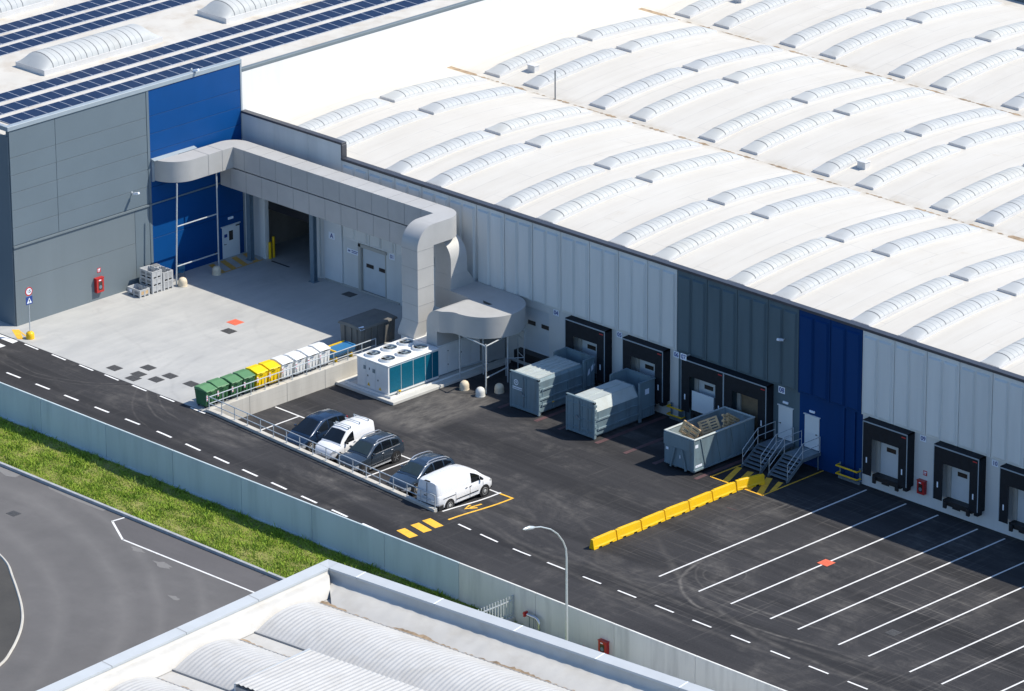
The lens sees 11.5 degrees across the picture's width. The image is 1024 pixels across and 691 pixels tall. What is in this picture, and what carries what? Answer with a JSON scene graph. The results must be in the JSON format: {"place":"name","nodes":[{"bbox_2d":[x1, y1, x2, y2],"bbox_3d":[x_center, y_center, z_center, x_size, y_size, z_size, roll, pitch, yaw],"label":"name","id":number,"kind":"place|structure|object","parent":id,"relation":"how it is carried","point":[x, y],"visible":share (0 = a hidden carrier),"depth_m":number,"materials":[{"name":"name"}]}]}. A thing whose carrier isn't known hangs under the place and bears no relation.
{"place":"outdoors","nodes":[
{"label":"outdoors","id":0,"kind":"place"},
{"bbox_2d":[0,466,279,690],"bbox_3d":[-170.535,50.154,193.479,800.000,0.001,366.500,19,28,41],"label":"road","id":1,"kind":"structure","parent":0,"point":[93,588],"depth_m":287.28,"materials":[{"name":"grey asphalt"}]},
{"bbox_2d":[0,466,19,476],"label":"sandy edge","id":2,"kind":"object","parent":1,"relation":"on","point":[6,472],"visible":1,"depth_m":303.46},
{"bbox_2d":[0,557,20,662],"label":"traffic island","id":3,"kind":"structure","parent":1,"relation":"on","point":[10,616],"depth_m":284.11,"materials":[{"name":"concrete"}]},
{"bbox_2d":[0,554,23,665],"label":"island kerb","id":4,"kind":"structure","parent":1,"relation":"on","point":[21,609],"depth_m":284.19,"materials":[{"name":"concrete"}]},
{"bbox_2d":[48,486,105,510],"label":"sandy edge","id":5,"kind":"object","parent":1,"relation":"on","point":[77,499],"visible":1,"depth_m":299.49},
{"bbox_2d":[0,462,284,580],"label":"kerb","id":6,"kind":"structure","parent":1,"relation":"on","point":[148,524],"depth_m":295.92,"materials":[{"name":"concrete"}]},
{"bbox_2d":[131,546,178,599],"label":"cement stain","id":7,"kind":"object","parent":1,"relation":"on","point":[161,564],"visible":1,"depth_m":290.40,"materials":[{"name":"grey concrete"}]},
{"bbox_2d":[114,518,278,591],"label":"parking bay surface","id":8,"kind":"object","parent":1,"relation":"on","point":[144,536],"visible":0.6,"depth_m":291.58,"materials":[{"name":"grey asphalt"}]},
{"bbox_2d":[111,517,253,592],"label":"bay line","id":9,"kind":"object","parent":8,"relation":"on","point":[117,530],"visible":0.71,"depth_m":291.34,"materials":[{"name":"white paint"}]},
{"bbox_2d":[0,252,401,411],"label":"concrete apron","id":10,"kind":"object","parent":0,"point":[277,309],"visible":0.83,"depth_m":323.34,"materials":[{"name":"grey concrete"}]},
{"bbox_2d":[12,330,25,338],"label":"yellow apron marking","id":11,"kind":"object","parent":10,"relation":"on","point":[18,334],"visible":1,"depth_m":321.96,"materials":[{"name":"paint"}]},
{"bbox_2d":[25,287,34,339],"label":"traffic sign","id":12,"kind":"object","parent":10,"relation":"on","point":[30,333],"visible":1,"depth_m":320.56,"materials":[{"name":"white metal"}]},
{"bbox_2d":[127,283,149,297],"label":"plastic crate","id":13,"kind":"object","parent":10,"relation":"on","point":[139,290],"visible":1,"depth_m":328.43,"materials":[{"name":"grey plastic"}]},
{"bbox_2d":[140,282,162,293],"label":"plastic crate","id":14,"kind":"object","parent":10,"relation":"on","point":[156,288],"visible":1,"depth_m":328.93,"materials":[{"name":"grey plastic"}]},
{"bbox_2d":[140,274,161,286],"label":"plastic crate","id":15,"kind":"object","parent":14,"relation":"on","point":[149,280],"visible":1,"depth_m":328.82,"materials":[{"name":"grey plastic"}]},
{"bbox_2d":[139,265,161,279],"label":"plastic crate","id":16,"kind":"object","parent":15,"relation":"on","point":[152,272],"visible":1,"depth_m":328.78,"materials":[{"name":"grey plastic"}]},
{"bbox_2d":[162,278,173,290],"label":"plastic crate","id":17,"kind":"object","parent":10,"relation":"on","point":[167,284],"visible":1,"depth_m":329.44,"materials":[{"name":"grey plastic"}]},
{"bbox_2d":[157,265,172,281],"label":"plastic crate","id":18,"kind":"object","parent":17,"relation":"on","point":[167,273],"visible":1,"depth_m":329.36,"materials":[{"name":"grey plastic"}]},
{"bbox_2d":[177,263,184,277],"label":"hand truck","id":19,"kind":"object","parent":10,"relation":"on","point":[181,269],"visible":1,"depth_m":331.57,"materials":[{"name":"metal"}]},
{"bbox_2d":[178,277,187,286],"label":"bollard","id":20,"kind":"object","parent":10,"relation":"on","point":[182,281],"visible":1,"depth_m":329.86,"materials":[{"name":"beige concrete"}]},
{"bbox_2d":[176,173,219,285],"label":"duct support","id":21,"kind":"object","parent":10,"relation":"on","point":[177,226],"visible":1,"depth_m":330.31,"materials":[{"name":"metal"}]},
{"bbox_2d":[151,140,456,338],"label":"ventilation duct","id":22,"kind":"object","parent":21,"relation":"on","point":[430,224],"visible":1,"depth_m":323.01,"materials":[{"name":"grey metal"}]},
{"bbox_2d":[194,382,216,407],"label":"wheeled bin","id":23,"kind":"object","parent":10,"relation":"on","point":[204,391],"visible":1,"depth_m":309.88,"materials":[{"name":"green plastic"}]},
{"bbox_2d":[212,265,221,275],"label":"bollard","id":24,"kind":"object","parent":10,"relation":"on","point":[216,270],"visible":1,"depth_m":331.88,"materials":[{"name":"beige concrete"}]},
{"bbox_2d":[206,377,228,402],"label":"wheeled bin","id":25,"kind":"object","parent":10,"relation":"on","point":[220,384],"visible":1,"depth_m":310.62,"materials":[{"name":"green plastic"}]},
{"bbox_2d":[220,373,242,398],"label":"wheeled bin","id":26,"kind":"object","parent":10,"relation":"on","point":[233,380],"visible":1,"depth_m":311.24,"materials":[{"name":"green plastic"}]},
{"bbox_2d":[209,253,262,272],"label":"orange hatching","id":27,"kind":"object","parent":10,"relation":"on","point":[231,266],"visible":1,"depth_m":334.05,"materials":[{"name":"paint"}]},
{"bbox_2d":[233,369,254,393],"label":"wheeled bin","id":28,"kind":"object","parent":10,"relation":"on","point":[246,376],"visible":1,"depth_m":311.96,"materials":[{"name":"green plastic"}]},
{"bbox_2d":[245,194,255,260],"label":"steel column","id":29,"kind":"structure","parent":10,"relation":"on","point":[250,227],"depth_m":333.93,"materials":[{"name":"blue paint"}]},
{"bbox_2d":[245,364,267,389],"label":"wheeled bin","id":30,"kind":"object","parent":10,"relation":"on","point":[259,371],"visible":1,"depth_m":312.65,"materials":[{"name":"yellow plastic"}]},
{"bbox_2d":[258,360,280,384],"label":"wheeled bin","id":31,"kind":"object","parent":10,"relation":"on","point":[272,366],"visible":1,"depth_m":313.35,"materials":[{"name":"yellow plastic"}]},
{"bbox_2d":[270,355,292,380],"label":"wheeled bin","id":32,"kind":"object","parent":10,"relation":"on","point":[285,362],"visible":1,"depth_m":314.07,"materials":[{"name":"white plastic"}]},
{"bbox_2d":[283,351,305,375],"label":"wheeled bin","id":33,"kind":"object","parent":10,"relation":"on","point":[297,358],"visible":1,"depth_m":314.73,"materials":[{"name":"white plastic"}]},
{"bbox_2d":[296,346,318,371],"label":"wheeled bin","id":34,"kind":"object","parent":10,"relation":"on","point":[310,353],"visible":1,"depth_m":315.41,"materials":[{"name":"white plastic"}]},
{"bbox_2d":[308,215,319,282],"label":"steel column","id":35,"kind":"structure","parent":10,"relation":"on","point":[313,247],"depth_m":329.90,"materials":[{"name":"grey metal"}]},
{"bbox_2d":[308,342,330,366],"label":"wheeled bin","id":36,"kind":"object","parent":10,"relation":"on","point":[322,349],"visible":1,"depth_m":316.17,"materials":[{"name":"white plastic"}]},
{"bbox_2d":[0,0,654,325],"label":"tall warehouse","id":37,"kind":"structure","parent":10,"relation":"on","point":[75,214],"depth_m":331.06,"materials":[{"name":"silver metal"}]},
{"bbox_2d":[0,0,120,33],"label":"solar panel row","id":38,"kind":"object","parent":37,"relation":"on","point":[47,16],"visible":1,"depth_m":343.07,"materials":[{"name":"glass"}]},
{"bbox_2d":[0,0,159,44],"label":"solar panel row","id":39,"kind":"object","parent":37,"relation":"on","point":[65,22],"visible":1,"depth_m":341.80,"materials":[{"name":"glass"}]},
{"bbox_2d":[0,0,197,55],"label":"solar panel row","id":40,"kind":"object","parent":37,"relation":"on","point":[83,28],"visible":1,"depth_m":340.54,"materials":[{"name":"glass"}]},
{"bbox_2d":[94,267,103,292],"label":"fire hose cabinet","id":41,"kind":"object","parent":37,"relation":"attached to","point":[99,284],"visible":1,"depth_m":327.21,"materials":[{"name":"red metal"}]},
{"bbox_2d":[0,0,352,102],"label":"solar panel row","id":42,"kind":"object","parent":37,"relation":"on","point":[151,54],"visible":1,"depth_m":335.64,"materials":[{"name":"glass"}]},
{"bbox_2d":[0,0,394,115],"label":"solar panel row","id":43,"kind":"object","parent":37,"relation":"on","point":[172,60],"visible":1,"depth_m":334.24,"materials":[{"name":"glass"}]},
{"bbox_2d":[0,0,433,123],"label":"solar panel row","id":44,"kind":"object","parent":37,"relation":"on","point":[220,58],"visible":1,"depth_m":333.56,"materials":[{"name":"glass"}]},
{"bbox_2d":[221,221,239,258],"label":"fire door","id":45,"kind":"structure","parent":37,"relation":"in","point":[230,233],"depth_m":334.93,"materials":[{"name":"white metal"}]},
{"bbox_2d":[338,308,396,350],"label":"waste skip","id":46,"kind":"object","parent":10,"relation":"on","point":[377,324],"visible":1,"depth_m":319.47,"materials":[{"name":"grey metal"}]},
{"bbox_2d":[0,415,522,624],"bbox_3d":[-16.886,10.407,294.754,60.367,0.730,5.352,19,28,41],"label":"grass","id":47,"kind":"structure","parent":0,"point":[216,511],"depth_m":297.85,"materials":[{"name":"green plant"}]},
{"bbox_2d":[0,382,785,690],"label":"boundary wall","id":48,"kind":"structure","parent":47,"relation":"on","point":[416,564],"depth_m":290.06,"materials":[{"name":"grey concrete"}]},
{"bbox_2d":[523,611,540,631],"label":"fire water pipe","id":49,"kind":"object","parent":48,"relation":"attached to","point":[527,614],"visible":0.86,"depth_m":280.52,"materials":[{"name":"metal"}]},
{"bbox_2d":[598,638,609,653],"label":"fire hose cabinet","id":50,"kind":"object","parent":48,"relation":"attached to","point":[603,645],"visible":0.91,"depth_m":277.10,"materials":[{"name":"red metal"}]},
{"bbox_2d":[329,340,355,361],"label":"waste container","id":51,"kind":"object","parent":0,"point":[339,346],"visible":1,"depth_m":317.54,"materials":[{"name":"blue plastic"}]},
{"bbox_2d":[37,559,713,690],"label":"foreground hall","id":52,"kind":"structure","parent":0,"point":[328,625],"depth_m":270.26,"materials":[{"name":"white metal"}]},
{"bbox_2d":[0,334,1023,690],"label":"yard and road","id":53,"kind":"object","parent":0,"point":[578,492],"visible":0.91,"depth_m":294.00,"materials":[{"name":"grey asphalt"}]},
{"bbox_2d":[211,356,356,419],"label":"apron retaining wall","id":54,"kind":"structure","parent":53,"relation":"on","point":[290,389],"depth_m":313.91,"materials":[{"name":"concrete"}]},
{"bbox_2d":[209,338,375,404],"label":"railing","id":55,"kind":"object","parent":54,"relation":"on","point":[320,364],"visible":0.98,"depth_m":313.89,"materials":[{"name":"metal"}]},
{"bbox_2d":[284,409,347,451],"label":"parked car","id":56,"kind":"object","parent":53,"relation":"on","point":[315,426],"visible":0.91,"depth_m":306.60,"materials":[{"name":"blue paint"}]},
{"bbox_2d":[206,408,437,511],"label":"ramp wall","id":57,"kind":"structure","parent":53,"relation":"on","point":[323,460],"depth_m":302.82,"materials":[{"name":"concrete"}]},
{"bbox_2d":[208,396,436,508],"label":"railing","id":58,"kind":"object","parent":57,"relation":"on","point":[273,431],"visible":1,"depth_m":302.67,"materials":[{"name":"metal"}]},
{"bbox_2d":[315,414,374,462],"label":"parked van","id":59,"kind":"object","parent":53,"relation":"on","point":[341,437],"visible":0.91,"depth_m":305.00,"materials":[{"name":"white paint"}]},
{"bbox_2d":[337,429,404,474],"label":"parked car","id":60,"kind":"object","parent":53,"relation":"on","point":[376,449],"visible":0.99,"depth_m":303.45,"materials":[{"name":"grey paint"}]},
{"bbox_2d":[388,451,454,495],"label":"parked car","id":61,"kind":"object","parent":53,"relation":"on","point":[413,471],"visible":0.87,"depth_m":300.30,"materials":[{"name":"paint"}]},
{"bbox_2d":[336,358,510,405],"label":"concrete slab","id":62,"kind":"structure","parent":53,"relation":"on","point":[439,384],"depth_m":316.15,"materials":[{"name":"grey concrete"}]},
{"bbox_2d":[356,337,438,395],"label":"chiller","id":63,"kind":"object","parent":62,"relation":"on","point":[399,366],"visible":1,"depth_m":314.99,"materials":[{"name":"white paint"}]},
{"bbox_2d":[345,360,496,398],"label":"base frame","id":64,"kind":"object","parent":62,"relation":"on","point":[364,388],"visible":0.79,"depth_m":315.78,"materials":[{"name":"white paint"}]},
{"bbox_2d":[401,331,479,375],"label":"air handling unit","id":65,"kind":"object","parent":62,"relation":"on","point":[448,357],"visible":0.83,"depth_m":317.82,"materials":[{"name":"white paint"}]},
{"bbox_2d":[480,338,504,362],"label":"duct box","id":66,"kind":"object","parent":62,"relation":"on","point":[495,351],"visible":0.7,"depth_m":319.51,"materials":[{"name":"grey metal"}]},
{"bbox_2d":[0,334,866,688],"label":"white lane markings","id":67,"kind":"object","parent":53,"relation":"on","point":[10,340],"visible":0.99,"depth_m":301.19,"materials":[{"name":"paint"}]},
{"bbox_2d":[415,464,491,510],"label":"parked van","id":68,"kind":"object","parent":53,"relation":"on","point":[449,486],"visible":1,"depth_m":297.67,"materials":[{"name":"white paint"}]},
{"bbox_2d":[459,380,468,390],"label":"bollard","id":69,"kind":"object","parent":53,"relation":"on","point":[464,385],"visible":1,"depth_m":315.44,"materials":[{"name":"beige concrete"}]},
{"bbox_2d":[475,387,484,397],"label":"bollard","id":70,"kind":"object","parent":53,"relation":"on","point":[479,392],"visible":1,"depth_m":314.38,"materials":[{"name":"white concrete"}]},
{"bbox_2d":[459,335,508,393],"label":"duct support","id":71,"kind":"object","parent":53,"relation":"on","point":[483,346],"visible":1,"depth_m":316.11,"materials":[{"name":"metal"}]},
{"bbox_2d":[220,168,525,346],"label":"ventilation duct","id":72,"kind":"object","parent":71,"relation":"on","point":[467,304],"visible":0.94,"depth_m":318.90,"materials":[{"name":"grey metal"}]},
{"bbox_2d":[494,383,503,393],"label":"bollard","id":73,"kind":"object","parent":53,"relation":"on","point":[498,388],"visible":1,"depth_m":314.95,"materials":[{"name":"beige concrete"}]},
{"bbox_2d":[505,330,524,375],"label":"pipe frame","id":74,"kind":"object","parent":53,"relation":"on","point":[517,357],"visible":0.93,"depth_m":317.69,"materials":[{"name":"metal"}]},
{"bbox_2d":[510,347,594,415],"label":"waste compactor","id":75,"kind":"object","parent":53,"relation":"on","point":[538,388],"visible":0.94,"depth_m":312.25,"materials":[{"name":"blue paint"}]},
{"bbox_2d":[511,373,536,412],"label":"end door","id":76,"kind":"structure","parent":75,"relation":"in","point":[523,390],"depth_m":311.66,"materials":[{"name":"blue paint"}]},
{"bbox_2d":[589,530,616,549],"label":"road barrier","id":77,"kind":"object","parent":53,"relation":"on","point":[604,539],"visible":1,"depth_m":292.45,"materials":[{"name":"yellow plastic"}]},
{"bbox_2d":[396,464,822,537],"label":"yellow markings","id":78,"kind":"object","parent":53,"relation":"on","point":[435,524],"visible":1,"depth_m":299.73,"materials":[{"name":"paint"}]},
{"bbox_2d":[566,368,655,439],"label":"waste compactor","id":79,"kind":"object","parent":53,"relation":"on","point":[622,397],"visible":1,"depth_m":308.80,"materials":[{"name":"blue paint"}]},
{"bbox_2d":[567,396,592,435],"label":"end door","id":80,"kind":"structure","parent":79,"relation":"in","point":[580,413],"depth_m":307.99,"materials":[{"name":"blue paint"}]},
{"bbox_2d":[615,520,641,539],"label":"road barrier","id":81,"kind":"object","parent":53,"relation":"on","point":[629,529],"visible":1,"depth_m":293.84,"materials":[{"name":"yellow plastic"}]},
{"bbox_2d":[498,403,764,478],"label":"red guide strips","id":82,"kind":"object","parent":53,"relation":"on","point":[641,446],"visible":0.57,"depth_m":307.81,"materials":[{"name":"paint"}]},
{"bbox_2d":[241,0,1023,540],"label":"loading warehouse","id":83,"kind":"structure","parent":53,"relation":"on","point":[725,194],"depth_m":319.78,"materials":[{"name":"grey paint"}]},
{"bbox_2d":[272,236,274,257],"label":"gate bollard","id":84,"kind":"object","parent":83,"relation":"on","point":[273,246],"visible":1,"depth_m":334.85,"materials":[{"name":"yellow metal"}]},
{"bbox_2d":[363,248,384,296],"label":"sectional door","id":85,"kind":"structure","parent":83,"relation":"in","point":[373,262],"depth_m":327.73,"materials":[{"name":"grey metal"}]},
{"bbox_2d":[525,306,548,354],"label":"sectional door","id":86,"kind":"structure","parent":83,"relation":"in","point":[537,321],"depth_m":318.04,"materials":[{"name":"grey metal"}]},
{"bbox_2d":[777,403,793,441],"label":"personnel door","id":87,"kind":"structure","parent":83,"relation":"in","point":[785,414],"depth_m":304.29,"materials":[{"name":"white metal"}]},
{"bbox_2d":[804,412,820,450],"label":"personnel door","id":88,"kind":"structure","parent":83,"relation":"in","point":[812,423],"depth_m":302.88,"materials":[{"name":"white metal"}]},
{"bbox_2d":[916,470,926,494],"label":"fire hose cabinet","id":89,"kind":"object","parent":83,"relation":"attached to","point":[921,486],"visible":1,"depth_m":297.30,"materials":[{"name":"red metal"}]},
{"bbox_2d":[261,407,1023,690],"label":"white bay lines","id":90,"kind":"object","parent":53,"relation":"on","point":[843,586],"visible":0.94,"depth_m":288.17,"materials":[{"name":"paint"}]},
{"bbox_2d":[639,510,664,529],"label":"road barrier","id":91,"kind":"object","parent":53,"relation":"on","point":[653,519],"visible":1,"depth_m":295.17,"materials":[{"name":"yellow plastic"}]},
{"bbox_2d":[666,402,685,421],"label":"guard rail","id":92,"kind":"object","parent":53,"relation":"on","point":[676,418],"visible":0.94,"depth_m":310.47,"materials":[{"name":"yellow metal"}]},
{"bbox_2d":[663,501,689,519],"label":"road barrier","id":93,"kind":"object","parent":53,"relation":"on","point":[678,509],"visible":1,"depth_m":296.53,"materials":[{"name":"yellow plastic"}]},
{"bbox_2d":[687,491,712,510],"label":"road barrier","id":94,"kind":"object","parent":53,"relation":"on","point":[700,500],"visible":1,"depth_m":297.89,"materials":[{"name":"yellow plastic"}]},
{"bbox_2d":[664,406,754,472],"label":"open skip","id":95,"kind":"object","parent":53,"relation":"on","point":[698,453],"visible":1,"depth_m":303.42,"materials":[{"name":"blue paint"}]},
{"bbox_2d":[678,420,700,438],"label":"wooden pallet","id":96,"kind":"object","parent":95,"relation":"in","point":[689,430],"visible":1,"depth_m":303.00,"materials":[{"name":"brown wood"}]},
{"bbox_2d":[697,416,720,434],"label":"wooden pallet","id":97,"kind":"object","parent":95,"relation":"in","point":[709,426],"visible":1,"depth_m":303.89,"materials":[{"name":"brown wood"}]},
{"bbox_2d":[726,413,739,425],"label":"wooden pallet","id":98,"kind":"object","parent":95,"relation":"in","point":[733,418],"visible":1,"depth_m":304.56,"materials":[{"name":"brown wood"}]},
{"bbox_2d":[711,482,736,500],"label":"road barrier","id":99,"kind":"object","parent":53,"relation":"on","point":[727,489],"visible":1,"depth_m":299.23,"materials":[{"name":"yellow plastic"}]},
{"bbox_2d":[735,474,764,490],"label":"road barrier","id":100,"kind":"object","parent":53,"relation":"on","point":[749,481],"visible":1,"depth_m":300.51,"materials":[{"name":"yellow plastic"}]},
{"bbox_2d":[768,430,820,482],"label":"metal staircase","id":101,"kind":"structure","parent":53,"relation":"on","point":[802,453],"depth_m":302.25,"materials":[{"name":"metal"}]},
{"bbox_2d":[817,559,834,565],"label":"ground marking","id":102,"kind":"object","parent":53,"relation":"on","point":[825,562],"visible":1,"depth_m":290.06,"materials":[{"name":"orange paint"}]},
{"bbox_2d":[835,461,861,484],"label":"guard rail","id":103,"kind":"object","parent":53,"relation":"on","point":[850,479],"visible":1,"depth_m":301.15,"materials":[{"name":"yellow metal"}]},
{"bbox_2d":[885,629,901,635],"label":"drain cover","id":104,"kind":"object","parent":53,"relation":"on","point":[892,632],"visible":1,"depth_m":280.93,"materials":[{"name":"metal"}]},
{"bbox_2d":[741,421,793,473],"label":"metal staircase","id":105,"kind":"structure","parent":0,"point":[773,443],"depth_m":303.61,"materials":[{"name":"metal"}]},
{"label":"concrete path","id":106,"kind":"structure","parent":0,"visible":0},
{"bbox_2d":[478,595,514,621],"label":"picket fence","id":107,"kind":"object","parent":106,"relation":"on","point":[511,618],"visible":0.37,"depth_m":281.40,"materials":[{"name":"metal"}]},
{"bbox_2d":[523,526,567,640],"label":"street lamp","id":108,"kind":"object","parent":106,"relation":"on","point":[566,592],"visible":0.92,"depth_m":276.89,"materials":[{"name":"metal"}]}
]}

